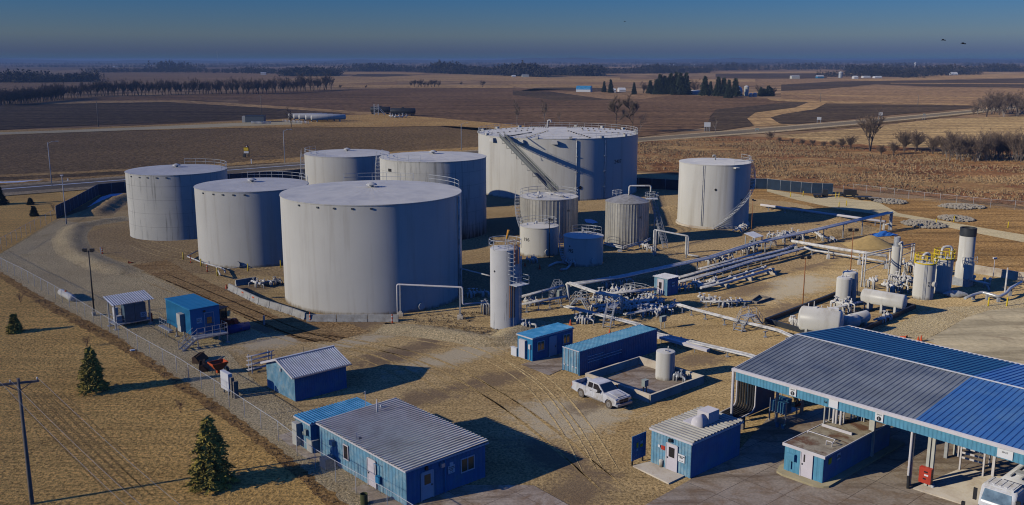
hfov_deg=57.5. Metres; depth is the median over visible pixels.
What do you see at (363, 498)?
waste barrel
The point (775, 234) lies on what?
valve group
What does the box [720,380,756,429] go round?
cable tray
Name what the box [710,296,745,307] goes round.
valve group
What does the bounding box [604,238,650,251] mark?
foundation pipes
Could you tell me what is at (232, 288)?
traffic barrier
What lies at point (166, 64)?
wood
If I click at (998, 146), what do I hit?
thicket tree
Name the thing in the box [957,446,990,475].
loading rack
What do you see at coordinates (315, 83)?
bare tree
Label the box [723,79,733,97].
farm conifer
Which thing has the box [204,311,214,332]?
door
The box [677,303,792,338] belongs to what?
pipe rack
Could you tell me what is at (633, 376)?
bay floor
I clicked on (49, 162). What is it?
street lamp
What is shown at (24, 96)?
bare tree
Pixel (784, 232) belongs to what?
valve group
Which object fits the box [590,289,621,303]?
valve group
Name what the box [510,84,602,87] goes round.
field
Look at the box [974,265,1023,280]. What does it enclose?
containment wall
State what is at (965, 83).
field
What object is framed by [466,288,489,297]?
valve group
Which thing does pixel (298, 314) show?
traffic barrier
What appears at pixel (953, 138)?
thicket tree
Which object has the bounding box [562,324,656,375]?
shipping container
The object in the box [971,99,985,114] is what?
thicket tree
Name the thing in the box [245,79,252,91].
bare tree
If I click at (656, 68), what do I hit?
wood
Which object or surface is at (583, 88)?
barn
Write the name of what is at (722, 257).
valve group
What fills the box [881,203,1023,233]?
grass strip
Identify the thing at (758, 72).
field
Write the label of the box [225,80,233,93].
bare tree
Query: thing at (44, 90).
bare tree
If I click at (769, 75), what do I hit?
field
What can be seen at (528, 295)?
pipe rack
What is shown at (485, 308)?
valve group
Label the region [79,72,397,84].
field
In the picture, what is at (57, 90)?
bare tree
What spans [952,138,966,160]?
thicket tree
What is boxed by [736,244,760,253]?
valve group
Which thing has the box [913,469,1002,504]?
loading island kerb
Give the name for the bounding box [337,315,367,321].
traffic barrier
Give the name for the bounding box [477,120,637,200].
storage tank
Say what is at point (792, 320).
valve group
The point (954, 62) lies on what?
wood
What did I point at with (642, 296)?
valve group
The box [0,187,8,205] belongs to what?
spruce tree
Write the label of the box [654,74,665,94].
farm conifer
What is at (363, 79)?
field
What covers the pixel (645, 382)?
utility box
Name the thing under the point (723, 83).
farm conifer
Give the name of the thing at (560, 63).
wood
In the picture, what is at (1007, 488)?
tank lorry
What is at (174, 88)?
bare tree
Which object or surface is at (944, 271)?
process tank
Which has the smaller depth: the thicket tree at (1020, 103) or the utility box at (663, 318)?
the utility box at (663, 318)
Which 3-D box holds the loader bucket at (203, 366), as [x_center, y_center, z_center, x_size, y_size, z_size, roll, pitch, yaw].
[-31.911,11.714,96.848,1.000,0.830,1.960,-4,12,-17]
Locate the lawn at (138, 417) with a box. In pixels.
[0,189,325,504]
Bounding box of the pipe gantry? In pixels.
[860,243,914,286]
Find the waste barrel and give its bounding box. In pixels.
[360,492,367,504]
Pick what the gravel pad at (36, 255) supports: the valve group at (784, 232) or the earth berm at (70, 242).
the earth berm at (70, 242)
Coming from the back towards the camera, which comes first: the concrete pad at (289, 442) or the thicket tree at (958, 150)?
the thicket tree at (958, 150)
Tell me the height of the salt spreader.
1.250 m
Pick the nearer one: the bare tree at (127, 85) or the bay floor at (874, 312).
the bay floor at (874, 312)
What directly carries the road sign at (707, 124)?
on the ground at (92, 96)
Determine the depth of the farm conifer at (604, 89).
903.67 m
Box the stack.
[952,226,977,286]
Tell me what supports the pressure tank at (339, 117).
on the ground at (92, 96)
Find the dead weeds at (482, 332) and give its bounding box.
[413,224,869,334]
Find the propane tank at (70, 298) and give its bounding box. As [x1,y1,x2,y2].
[58,289,75,301]
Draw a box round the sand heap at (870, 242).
[839,235,892,249]
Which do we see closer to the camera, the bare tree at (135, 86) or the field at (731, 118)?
the field at (731, 118)
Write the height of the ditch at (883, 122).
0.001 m
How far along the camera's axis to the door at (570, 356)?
95.40 m
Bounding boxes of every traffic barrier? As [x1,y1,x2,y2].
[227,284,237,293]
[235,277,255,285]
[237,288,248,298]
[247,293,259,303]
[258,298,269,307]
[269,301,281,310]
[280,305,292,314]
[291,308,305,319]
[306,314,336,321]
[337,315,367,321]
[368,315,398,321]
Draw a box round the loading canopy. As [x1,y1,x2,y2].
[730,325,1023,488]
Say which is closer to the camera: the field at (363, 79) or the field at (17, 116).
the field at (17, 116)
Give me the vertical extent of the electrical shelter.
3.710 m
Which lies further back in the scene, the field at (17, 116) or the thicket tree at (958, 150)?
the field at (17, 116)
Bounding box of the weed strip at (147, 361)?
[0,272,348,504]
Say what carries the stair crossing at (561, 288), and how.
on the yard dirt
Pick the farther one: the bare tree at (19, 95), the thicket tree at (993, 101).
the bare tree at (19, 95)
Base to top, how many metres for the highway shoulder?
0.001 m
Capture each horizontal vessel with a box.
[798,301,843,331]
[843,314,860,326]
[848,310,870,325]
[860,288,907,313]
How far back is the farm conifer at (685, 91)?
838.21 m
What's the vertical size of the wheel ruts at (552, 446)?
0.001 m
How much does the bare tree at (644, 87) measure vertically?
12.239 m
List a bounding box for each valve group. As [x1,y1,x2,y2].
[248,278,272,288]
[272,276,282,285]
[389,113,407,117]
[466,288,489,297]
[481,299,489,314]
[518,319,536,327]
[523,295,539,305]
[526,255,537,263]
[565,258,575,266]
[574,312,593,324]
[589,303,610,313]
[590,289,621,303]
[597,287,631,297]
[598,294,628,306]
[601,276,633,290]
[608,284,636,296]
[623,298,660,311]
[623,300,656,315]
[624,292,652,304]
[634,303,661,317]
[639,243,652,251]
[639,293,664,306]
[654,299,683,314]
[673,369,685,381]
[678,282,689,291]
[688,278,704,290]
[697,292,713,303]
[705,253,733,265]
[706,276,718,281]
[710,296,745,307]
[717,256,737,264]
[733,222,748,231]
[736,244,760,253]
[767,230,803,239]
[776,228,802,242]
[789,315,797,325]
[811,231,837,242]
[830,296,854,314]
[864,276,878,289]
[873,310,892,323]
[881,279,908,293]
[888,271,912,290]
[902,258,914,274]
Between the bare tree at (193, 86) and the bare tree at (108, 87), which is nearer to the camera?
the bare tree at (108, 87)
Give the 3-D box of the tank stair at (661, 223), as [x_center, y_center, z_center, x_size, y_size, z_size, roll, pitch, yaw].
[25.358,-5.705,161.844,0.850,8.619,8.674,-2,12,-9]
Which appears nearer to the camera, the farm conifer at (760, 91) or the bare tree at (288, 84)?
the farm conifer at (760, 91)
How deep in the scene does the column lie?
134.71 m
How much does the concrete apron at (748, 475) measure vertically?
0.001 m
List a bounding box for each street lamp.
[47,141,55,185]
[283,129,291,162]
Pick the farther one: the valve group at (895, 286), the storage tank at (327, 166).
the storage tank at (327, 166)
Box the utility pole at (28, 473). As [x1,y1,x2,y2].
[0,377,38,504]
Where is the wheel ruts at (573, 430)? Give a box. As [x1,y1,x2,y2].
[130,240,617,471]
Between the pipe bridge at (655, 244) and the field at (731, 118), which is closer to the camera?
the pipe bridge at (655, 244)
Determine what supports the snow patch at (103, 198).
on the earth berm at (110, 206)
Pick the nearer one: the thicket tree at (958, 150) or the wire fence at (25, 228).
the wire fence at (25, 228)
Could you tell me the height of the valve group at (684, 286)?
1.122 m
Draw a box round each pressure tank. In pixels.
[288,113,312,120]
[293,113,326,120]
[298,114,327,120]
[305,114,334,121]
[311,114,345,121]
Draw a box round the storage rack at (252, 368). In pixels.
[246,350,273,372]
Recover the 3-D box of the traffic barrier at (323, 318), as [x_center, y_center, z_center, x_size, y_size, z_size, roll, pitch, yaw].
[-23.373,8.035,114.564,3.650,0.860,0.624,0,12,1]
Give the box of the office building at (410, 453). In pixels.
[316,397,488,504]
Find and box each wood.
[0,62,358,64]
[0,68,105,82]
[5,64,288,66]
[80,65,342,73]
[144,60,204,70]
[224,63,496,66]
[276,65,343,75]
[324,61,788,64]
[332,62,455,73]
[428,59,550,76]
[481,63,754,66]
[513,63,606,75]
[556,63,716,73]
[630,61,1023,63]
[646,62,920,70]
[669,62,1023,65]
[816,68,925,77]
[838,63,981,73]
[885,66,983,77]
[964,63,1023,71]
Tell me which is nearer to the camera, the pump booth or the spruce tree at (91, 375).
the spruce tree at (91, 375)
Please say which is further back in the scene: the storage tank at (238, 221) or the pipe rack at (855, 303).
the storage tank at (238, 221)
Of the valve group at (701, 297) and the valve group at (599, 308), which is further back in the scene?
the valve group at (701, 297)
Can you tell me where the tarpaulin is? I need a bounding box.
[870,231,896,236]
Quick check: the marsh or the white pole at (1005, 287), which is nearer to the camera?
the white pole at (1005, 287)
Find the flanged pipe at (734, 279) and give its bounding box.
[700,268,774,288]
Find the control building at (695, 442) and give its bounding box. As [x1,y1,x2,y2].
[649,406,743,477]
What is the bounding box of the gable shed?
[260,345,351,401]
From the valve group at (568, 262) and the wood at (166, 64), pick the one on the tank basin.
the valve group at (568, 262)
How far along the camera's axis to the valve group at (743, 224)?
175.56 m
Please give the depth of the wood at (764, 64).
4479.93 m
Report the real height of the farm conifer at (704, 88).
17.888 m
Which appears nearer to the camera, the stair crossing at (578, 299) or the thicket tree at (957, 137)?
the stair crossing at (578, 299)
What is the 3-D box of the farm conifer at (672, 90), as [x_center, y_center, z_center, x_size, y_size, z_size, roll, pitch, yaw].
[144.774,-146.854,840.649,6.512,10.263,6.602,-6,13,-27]
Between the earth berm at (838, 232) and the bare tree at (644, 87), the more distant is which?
the bare tree at (644, 87)
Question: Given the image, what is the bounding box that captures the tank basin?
[87,188,893,305]
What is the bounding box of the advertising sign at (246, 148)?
[243,145,249,156]
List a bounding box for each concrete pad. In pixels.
[279,431,320,460]
[352,484,403,504]
[521,353,561,374]
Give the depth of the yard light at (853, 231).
132.65 m
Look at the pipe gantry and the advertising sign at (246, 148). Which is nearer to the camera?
the pipe gantry
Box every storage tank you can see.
[124,158,227,240]
[194,171,308,267]
[279,173,461,314]
[300,146,389,184]
[375,149,486,239]
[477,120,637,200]
[515,186,578,242]
[520,215,558,256]
[559,225,603,266]
[605,185,658,245]
[655,346,674,380]
[676,154,755,228]
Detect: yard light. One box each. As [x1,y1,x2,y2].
[82,248,94,311]
[548,218,552,257]
[800,256,811,303]
[848,228,858,269]
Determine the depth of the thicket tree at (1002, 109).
520.96 m
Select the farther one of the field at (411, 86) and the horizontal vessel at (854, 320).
the field at (411, 86)
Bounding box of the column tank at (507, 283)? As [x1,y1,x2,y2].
[489,236,528,328]
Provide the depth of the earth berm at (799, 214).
194.24 m
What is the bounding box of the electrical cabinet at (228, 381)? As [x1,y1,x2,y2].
[220,369,238,398]
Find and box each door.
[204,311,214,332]
[367,457,376,489]
[421,469,433,500]
[549,335,556,356]
[562,346,578,373]
[657,278,663,294]
[665,442,677,472]
[799,452,813,479]
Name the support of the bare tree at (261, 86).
on the ground at (92, 96)
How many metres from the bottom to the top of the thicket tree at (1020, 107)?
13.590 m
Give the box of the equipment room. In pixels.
[158,293,229,351]
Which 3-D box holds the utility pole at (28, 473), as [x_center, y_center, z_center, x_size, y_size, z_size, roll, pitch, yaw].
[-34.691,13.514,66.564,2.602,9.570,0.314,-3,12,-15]
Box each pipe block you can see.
[718,281,729,287]
[741,275,753,280]
[765,269,776,274]
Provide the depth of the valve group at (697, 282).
129.97 m
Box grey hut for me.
[242,115,265,121]
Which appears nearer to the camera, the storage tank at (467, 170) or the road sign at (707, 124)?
the storage tank at (467, 170)
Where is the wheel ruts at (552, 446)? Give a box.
[145,274,623,492]
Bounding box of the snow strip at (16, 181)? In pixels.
[0,180,37,182]
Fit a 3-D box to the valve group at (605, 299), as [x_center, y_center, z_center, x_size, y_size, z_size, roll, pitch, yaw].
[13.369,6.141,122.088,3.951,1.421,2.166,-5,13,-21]
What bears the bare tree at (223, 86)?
on the field at (213, 96)
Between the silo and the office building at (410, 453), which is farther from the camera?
the silo
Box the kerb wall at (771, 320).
[764,291,915,332]
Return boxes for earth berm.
[51,216,143,274]
[76,193,126,216]
[374,317,552,346]
[655,203,861,221]
[803,224,881,237]
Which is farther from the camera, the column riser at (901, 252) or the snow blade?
the column riser at (901, 252)
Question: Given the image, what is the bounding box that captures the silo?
[744,85,748,95]
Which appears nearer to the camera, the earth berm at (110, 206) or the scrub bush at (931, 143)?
the earth berm at (110, 206)
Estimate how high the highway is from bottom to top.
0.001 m
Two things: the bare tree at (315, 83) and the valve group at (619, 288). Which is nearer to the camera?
the valve group at (619, 288)
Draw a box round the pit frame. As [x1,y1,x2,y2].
[750,295,770,303]
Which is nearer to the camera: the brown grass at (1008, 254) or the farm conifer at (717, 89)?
the brown grass at (1008, 254)
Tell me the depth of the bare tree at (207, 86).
848.03 m
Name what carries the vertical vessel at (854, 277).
on the bay floor at (874, 312)
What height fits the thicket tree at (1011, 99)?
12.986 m
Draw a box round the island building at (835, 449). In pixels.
[776,406,904,487]
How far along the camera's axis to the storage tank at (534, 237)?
151.89 m
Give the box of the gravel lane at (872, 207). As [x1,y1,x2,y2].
[767,189,1023,241]
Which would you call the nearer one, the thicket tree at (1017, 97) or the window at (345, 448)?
the window at (345, 448)
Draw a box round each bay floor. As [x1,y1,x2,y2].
[607,364,688,393]
[775,296,905,330]
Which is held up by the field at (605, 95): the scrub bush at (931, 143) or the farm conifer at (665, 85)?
the farm conifer at (665, 85)
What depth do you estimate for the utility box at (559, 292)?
122.19 m
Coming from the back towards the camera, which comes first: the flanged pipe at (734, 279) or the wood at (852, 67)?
the wood at (852, 67)
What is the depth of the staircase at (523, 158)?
188.36 m
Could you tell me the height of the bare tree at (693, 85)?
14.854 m
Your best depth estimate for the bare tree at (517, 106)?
442.75 m
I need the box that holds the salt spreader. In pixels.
[207,359,228,374]
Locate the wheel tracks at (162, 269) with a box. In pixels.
[132,260,367,341]
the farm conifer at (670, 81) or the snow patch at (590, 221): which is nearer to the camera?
the snow patch at (590, 221)
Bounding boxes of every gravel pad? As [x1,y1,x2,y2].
[0,220,388,504]
[880,298,1023,338]
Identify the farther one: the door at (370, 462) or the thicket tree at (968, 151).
the thicket tree at (968, 151)
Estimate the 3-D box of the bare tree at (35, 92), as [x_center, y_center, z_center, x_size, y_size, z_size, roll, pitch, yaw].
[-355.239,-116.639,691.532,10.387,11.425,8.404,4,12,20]
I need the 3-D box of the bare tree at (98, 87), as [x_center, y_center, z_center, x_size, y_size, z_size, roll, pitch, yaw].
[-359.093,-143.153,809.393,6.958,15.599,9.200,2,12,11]
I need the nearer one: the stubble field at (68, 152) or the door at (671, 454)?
the door at (671, 454)
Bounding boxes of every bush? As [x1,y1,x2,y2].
[176,399,185,411]
[765,131,774,140]
[829,139,837,144]
[837,138,846,147]
[845,135,858,148]
[876,145,888,153]
[887,141,901,153]
[893,129,912,150]
[905,128,926,151]
[923,135,943,153]
[933,136,946,154]
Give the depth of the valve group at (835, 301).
117.86 m
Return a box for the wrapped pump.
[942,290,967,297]
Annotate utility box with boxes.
[510,346,517,356]
[557,289,562,304]
[641,378,648,392]
[659,315,666,328]
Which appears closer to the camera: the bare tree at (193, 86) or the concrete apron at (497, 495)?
the concrete apron at (497, 495)
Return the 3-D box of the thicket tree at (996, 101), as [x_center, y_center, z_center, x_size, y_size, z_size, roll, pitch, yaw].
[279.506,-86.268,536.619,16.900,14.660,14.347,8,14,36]
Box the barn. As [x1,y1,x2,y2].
[576,86,591,91]
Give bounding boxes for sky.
[0,0,1023,59]
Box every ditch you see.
[0,142,639,184]
[0,162,283,179]
[742,112,982,134]
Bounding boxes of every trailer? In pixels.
[821,189,827,196]
[840,189,857,196]
[855,196,870,199]
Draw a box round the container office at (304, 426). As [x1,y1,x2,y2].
[292,391,371,448]
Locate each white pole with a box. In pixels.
[60,175,66,223]
[1004,268,1007,291]
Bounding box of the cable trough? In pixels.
[657,335,709,352]
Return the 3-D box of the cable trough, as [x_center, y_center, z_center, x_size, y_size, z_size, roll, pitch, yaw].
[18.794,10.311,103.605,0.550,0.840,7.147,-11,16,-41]
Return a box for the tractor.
[219,305,241,328]
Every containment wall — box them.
[585,356,703,403]
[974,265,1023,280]
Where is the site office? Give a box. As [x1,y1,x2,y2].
[516,322,573,360]
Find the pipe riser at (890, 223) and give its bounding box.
[882,211,892,229]
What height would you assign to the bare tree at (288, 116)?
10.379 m
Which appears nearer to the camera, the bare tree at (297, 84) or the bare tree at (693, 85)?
the bare tree at (693, 85)
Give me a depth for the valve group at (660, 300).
122.31 m
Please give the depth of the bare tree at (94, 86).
808.38 m
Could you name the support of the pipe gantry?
on the yard dirt
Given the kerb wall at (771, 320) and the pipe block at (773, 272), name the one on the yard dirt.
the kerb wall at (771, 320)
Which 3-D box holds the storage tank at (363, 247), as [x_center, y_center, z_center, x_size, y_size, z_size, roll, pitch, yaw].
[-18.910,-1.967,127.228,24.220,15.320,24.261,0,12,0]
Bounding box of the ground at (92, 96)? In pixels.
[0,60,1023,219]
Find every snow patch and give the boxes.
[88,193,121,206]
[585,219,596,223]
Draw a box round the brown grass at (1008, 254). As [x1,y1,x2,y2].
[750,189,1023,271]
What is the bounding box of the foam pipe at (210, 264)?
[187,250,246,275]
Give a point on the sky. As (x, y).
(29, 29)
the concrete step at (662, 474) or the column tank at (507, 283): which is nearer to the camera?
the concrete step at (662, 474)
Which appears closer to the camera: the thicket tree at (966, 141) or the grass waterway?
the thicket tree at (966, 141)
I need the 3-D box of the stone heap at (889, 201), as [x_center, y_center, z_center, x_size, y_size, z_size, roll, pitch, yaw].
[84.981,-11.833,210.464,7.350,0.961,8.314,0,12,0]
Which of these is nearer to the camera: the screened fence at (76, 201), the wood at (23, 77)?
the screened fence at (76, 201)
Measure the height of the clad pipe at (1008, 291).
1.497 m
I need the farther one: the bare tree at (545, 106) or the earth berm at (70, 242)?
the bare tree at (545, 106)
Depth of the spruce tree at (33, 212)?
190.94 m
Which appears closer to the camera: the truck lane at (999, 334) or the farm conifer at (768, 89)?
the truck lane at (999, 334)
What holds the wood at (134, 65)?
on the ground at (92, 96)
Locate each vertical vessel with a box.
[835,275,851,306]
[842,269,857,301]
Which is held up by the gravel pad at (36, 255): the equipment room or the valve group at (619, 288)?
the equipment room
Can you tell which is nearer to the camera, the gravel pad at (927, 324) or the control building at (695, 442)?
the control building at (695, 442)
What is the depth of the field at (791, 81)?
1411.40 m
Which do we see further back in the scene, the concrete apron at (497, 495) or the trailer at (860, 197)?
the trailer at (860, 197)
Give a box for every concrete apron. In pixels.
[420,485,567,504]
[646,407,1018,504]
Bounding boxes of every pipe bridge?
[396,284,486,319]
[460,268,489,294]
[653,229,698,257]
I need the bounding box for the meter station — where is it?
[768,393,800,424]
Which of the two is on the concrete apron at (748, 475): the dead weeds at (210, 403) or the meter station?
the meter station
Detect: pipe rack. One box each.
[522,285,564,306]
[522,295,567,312]
[563,305,755,357]
[565,211,893,295]
[565,282,622,313]
[592,298,654,310]
[605,288,656,298]
[623,305,675,319]
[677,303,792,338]
[678,244,796,278]
[678,246,810,282]
[698,252,761,272]
[700,301,750,307]
[760,204,885,224]
[790,240,887,268]
[804,246,884,268]
[834,301,865,311]
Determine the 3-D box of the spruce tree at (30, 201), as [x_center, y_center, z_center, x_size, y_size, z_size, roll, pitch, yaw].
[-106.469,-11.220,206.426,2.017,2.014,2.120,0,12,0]
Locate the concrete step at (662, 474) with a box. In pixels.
[633,461,684,484]
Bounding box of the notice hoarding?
[631,431,645,465]
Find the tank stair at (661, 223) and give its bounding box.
[649,192,667,247]
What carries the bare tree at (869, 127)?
on the marsh
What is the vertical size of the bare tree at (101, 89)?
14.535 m
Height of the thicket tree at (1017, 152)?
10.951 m
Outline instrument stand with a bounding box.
[744,231,762,252]
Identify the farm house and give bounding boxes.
[617,88,625,91]
[691,90,700,93]
[790,76,799,78]
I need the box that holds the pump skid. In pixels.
[969,275,991,290]
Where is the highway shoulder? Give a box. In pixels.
[0,106,1015,195]
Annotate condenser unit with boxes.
[306,438,319,453]
[319,454,335,469]
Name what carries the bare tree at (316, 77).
on the field at (669, 113)
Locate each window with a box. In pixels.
[343,443,348,460]
[460,454,474,473]
[537,340,544,351]
[563,333,569,344]
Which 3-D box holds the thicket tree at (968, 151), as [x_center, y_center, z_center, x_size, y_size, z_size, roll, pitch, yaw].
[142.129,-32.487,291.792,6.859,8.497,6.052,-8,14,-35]
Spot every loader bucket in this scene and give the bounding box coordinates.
[192,351,208,363]
[199,359,208,371]
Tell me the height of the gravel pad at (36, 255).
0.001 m
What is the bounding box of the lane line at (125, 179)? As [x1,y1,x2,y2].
[6,164,304,188]
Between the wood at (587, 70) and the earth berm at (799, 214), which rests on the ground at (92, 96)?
the wood at (587, 70)
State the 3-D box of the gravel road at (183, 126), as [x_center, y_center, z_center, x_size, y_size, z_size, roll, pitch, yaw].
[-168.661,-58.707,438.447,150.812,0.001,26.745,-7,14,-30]
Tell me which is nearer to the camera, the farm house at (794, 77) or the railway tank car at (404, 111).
the railway tank car at (404, 111)
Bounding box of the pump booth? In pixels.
[653,273,679,295]
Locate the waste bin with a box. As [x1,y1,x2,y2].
[659,459,663,466]
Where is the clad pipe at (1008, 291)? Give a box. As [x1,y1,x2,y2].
[964,281,1022,301]
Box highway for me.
[1,107,1015,192]
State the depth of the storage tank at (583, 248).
144.81 m
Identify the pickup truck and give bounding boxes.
[571,377,631,408]
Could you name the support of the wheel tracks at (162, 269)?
on the yard dirt
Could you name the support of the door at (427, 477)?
in the office building at (410, 453)
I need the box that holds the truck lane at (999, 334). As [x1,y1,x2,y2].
[926,308,1023,363]
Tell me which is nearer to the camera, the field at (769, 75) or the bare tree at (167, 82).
the bare tree at (167, 82)
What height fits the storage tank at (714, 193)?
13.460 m
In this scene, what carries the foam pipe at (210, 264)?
attached to the storage tank at (238, 221)
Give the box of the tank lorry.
[961,464,1023,504]
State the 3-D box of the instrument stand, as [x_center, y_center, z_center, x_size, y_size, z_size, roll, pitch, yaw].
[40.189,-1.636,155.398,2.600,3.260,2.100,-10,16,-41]
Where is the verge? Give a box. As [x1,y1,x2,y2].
[0,114,523,134]
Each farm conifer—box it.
[601,81,606,91]
[607,79,613,92]
[631,82,636,93]
[646,80,653,93]
[651,78,659,93]
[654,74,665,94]
[661,75,669,93]
[665,73,674,92]
[669,84,675,94]
[673,72,677,94]
[674,72,685,94]
[678,78,687,94]
[683,72,691,94]
[698,76,711,95]
[709,81,712,94]
[711,77,722,95]
[718,77,726,96]
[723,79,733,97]
[732,78,742,95]
[757,87,764,95]
[766,85,771,95]
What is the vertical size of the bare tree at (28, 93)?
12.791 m
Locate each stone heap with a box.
[873,198,907,204]
[901,219,946,228]
[937,214,974,221]
[938,203,984,209]
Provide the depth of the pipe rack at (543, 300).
119.72 m
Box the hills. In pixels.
[0,58,1023,62]
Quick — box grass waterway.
[747,102,824,125]
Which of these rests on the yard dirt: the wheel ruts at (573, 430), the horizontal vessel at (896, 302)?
the wheel ruts at (573, 430)
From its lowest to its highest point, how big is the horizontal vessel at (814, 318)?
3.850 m
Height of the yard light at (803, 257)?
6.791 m
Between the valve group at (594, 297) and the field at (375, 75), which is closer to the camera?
the valve group at (594, 297)
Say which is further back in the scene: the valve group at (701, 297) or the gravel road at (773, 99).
the gravel road at (773, 99)
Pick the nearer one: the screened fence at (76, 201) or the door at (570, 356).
the door at (570, 356)
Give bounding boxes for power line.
[0,382,120,500]
[10,380,140,504]
[37,377,179,504]
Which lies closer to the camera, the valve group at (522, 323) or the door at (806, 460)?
the door at (806, 460)
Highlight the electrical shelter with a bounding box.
[103,290,161,330]
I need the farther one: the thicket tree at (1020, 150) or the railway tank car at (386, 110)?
the railway tank car at (386, 110)
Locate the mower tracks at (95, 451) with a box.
[9,388,166,500]
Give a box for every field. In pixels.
[0,81,277,90]
[0,102,341,129]
[0,126,487,174]
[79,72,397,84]
[89,65,363,66]
[95,91,277,100]
[238,88,785,136]
[285,74,619,83]
[334,83,514,87]
[340,72,427,74]
[353,74,411,76]
[471,80,782,84]
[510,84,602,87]
[513,91,612,99]
[524,88,601,90]
[551,79,754,81]
[557,91,669,98]
[699,72,825,73]
[705,102,807,130]
[716,73,826,78]
[758,78,952,84]
[771,104,976,123]
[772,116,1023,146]
[781,78,1023,90]
[781,85,1023,105]
[781,93,981,97]
[835,74,1023,80]
[908,83,1023,83]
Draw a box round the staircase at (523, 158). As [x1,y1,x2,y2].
[499,132,557,191]
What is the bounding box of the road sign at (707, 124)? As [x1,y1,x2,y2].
[704,122,710,130]
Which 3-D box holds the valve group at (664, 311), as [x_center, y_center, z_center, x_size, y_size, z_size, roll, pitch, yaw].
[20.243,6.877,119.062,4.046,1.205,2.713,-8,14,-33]
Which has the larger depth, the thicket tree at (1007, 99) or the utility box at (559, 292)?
the thicket tree at (1007, 99)
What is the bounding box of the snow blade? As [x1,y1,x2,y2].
[226,321,249,334]
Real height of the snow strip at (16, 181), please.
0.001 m
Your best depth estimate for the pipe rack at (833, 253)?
149.37 m
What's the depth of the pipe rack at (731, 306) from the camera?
120.83 m
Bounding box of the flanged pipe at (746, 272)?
[698,265,766,286]
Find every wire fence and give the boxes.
[0,209,56,249]
[1,259,412,504]
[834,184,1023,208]
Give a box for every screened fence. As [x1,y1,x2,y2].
[55,169,304,217]
[637,178,832,193]
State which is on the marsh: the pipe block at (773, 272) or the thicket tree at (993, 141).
the thicket tree at (993, 141)
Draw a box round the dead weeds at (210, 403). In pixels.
[25,292,335,502]
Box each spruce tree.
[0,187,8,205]
[5,313,24,334]
[26,197,34,204]
[29,206,38,216]
[75,345,110,395]
[180,415,240,494]
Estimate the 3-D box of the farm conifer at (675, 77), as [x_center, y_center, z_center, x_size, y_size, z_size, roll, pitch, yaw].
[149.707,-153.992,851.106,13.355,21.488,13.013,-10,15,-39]
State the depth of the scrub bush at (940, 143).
310.75 m
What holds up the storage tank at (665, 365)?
on the bay floor at (633, 376)
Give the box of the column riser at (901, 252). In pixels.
[898,241,902,278]
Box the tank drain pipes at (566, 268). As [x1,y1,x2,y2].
[548,261,572,270]
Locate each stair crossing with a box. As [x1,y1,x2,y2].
[549,279,565,297]
[569,290,592,309]
[602,296,622,327]
[624,282,655,294]
[733,305,762,331]
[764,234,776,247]
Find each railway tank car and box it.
[370,106,389,113]
[390,107,415,115]
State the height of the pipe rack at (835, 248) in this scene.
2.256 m
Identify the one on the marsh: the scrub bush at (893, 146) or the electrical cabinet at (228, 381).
the scrub bush at (893, 146)
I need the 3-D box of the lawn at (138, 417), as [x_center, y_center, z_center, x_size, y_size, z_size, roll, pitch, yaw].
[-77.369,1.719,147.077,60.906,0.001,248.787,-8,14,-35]
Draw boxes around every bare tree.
[1,89,10,104]
[15,91,22,103]
[19,87,31,102]
[21,91,26,103]
[27,90,36,102]
[33,89,42,100]
[38,85,49,101]
[40,83,51,100]
[52,84,61,99]
[70,84,80,97]
[80,82,87,94]
[89,80,99,95]
[93,79,100,95]
[98,81,105,95]
[102,78,111,94]
[113,79,121,94]
[120,82,126,95]
[121,79,132,95]
[129,80,137,95]
[137,79,144,94]
[140,80,148,92]
[156,81,166,94]
[166,79,173,94]
[171,79,179,91]
[173,81,181,94]
[185,80,191,93]
[188,76,195,90]
[194,78,202,93]
[204,80,211,93]
[213,78,219,93]
[221,80,227,93]
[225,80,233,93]
[227,75,234,92]
[239,77,247,93]
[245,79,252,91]
[250,82,256,93]
[259,81,265,92]
[262,78,269,92]
[266,78,275,92]
[272,76,278,92]
[278,75,286,92]
[284,108,292,126]
[285,81,293,91]
[292,78,300,91]
[298,73,304,91]
[299,75,308,90]
[306,74,312,90]
[309,78,318,90]
[315,75,320,87]
[321,75,330,89]
[328,77,333,88]
[512,99,520,125]
[540,99,547,125]
[607,94,625,128]
[621,92,639,129]
[639,82,647,92]
[639,114,646,126]
[690,79,700,89]
[856,106,886,150]
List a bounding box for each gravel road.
[0,121,301,134]
[37,100,385,113]
[767,98,969,104]
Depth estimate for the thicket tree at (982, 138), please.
291.84 m
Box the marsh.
[637,136,1023,206]
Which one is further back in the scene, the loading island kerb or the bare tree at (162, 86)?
the bare tree at (162, 86)
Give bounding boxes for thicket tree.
[941,138,952,156]
[942,131,963,160]
[944,128,965,156]
[945,128,967,156]
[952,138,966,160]
[954,135,964,159]
[955,133,972,157]
[957,135,975,160]
[967,133,988,161]
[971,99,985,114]
[971,126,990,160]
[981,96,1001,116]
[981,129,995,159]
[981,138,996,160]
[982,88,1003,113]
[984,91,1013,114]
[987,129,1002,157]
[990,133,1006,159]
[991,131,1007,158]
[993,96,1012,116]
[993,137,1006,158]
[1000,132,1012,158]
[1002,92,1018,112]
[1003,93,1020,113]
[1004,125,1023,160]
[1005,86,1023,113]
[1005,132,1021,159]
[1011,129,1023,158]
[1012,94,1023,115]
[1012,95,1023,113]
[1014,135,1023,161]
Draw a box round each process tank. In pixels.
[912,252,937,299]
[933,245,955,293]
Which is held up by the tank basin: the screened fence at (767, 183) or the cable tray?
the screened fence at (767, 183)
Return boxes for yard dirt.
[0,173,1023,504]

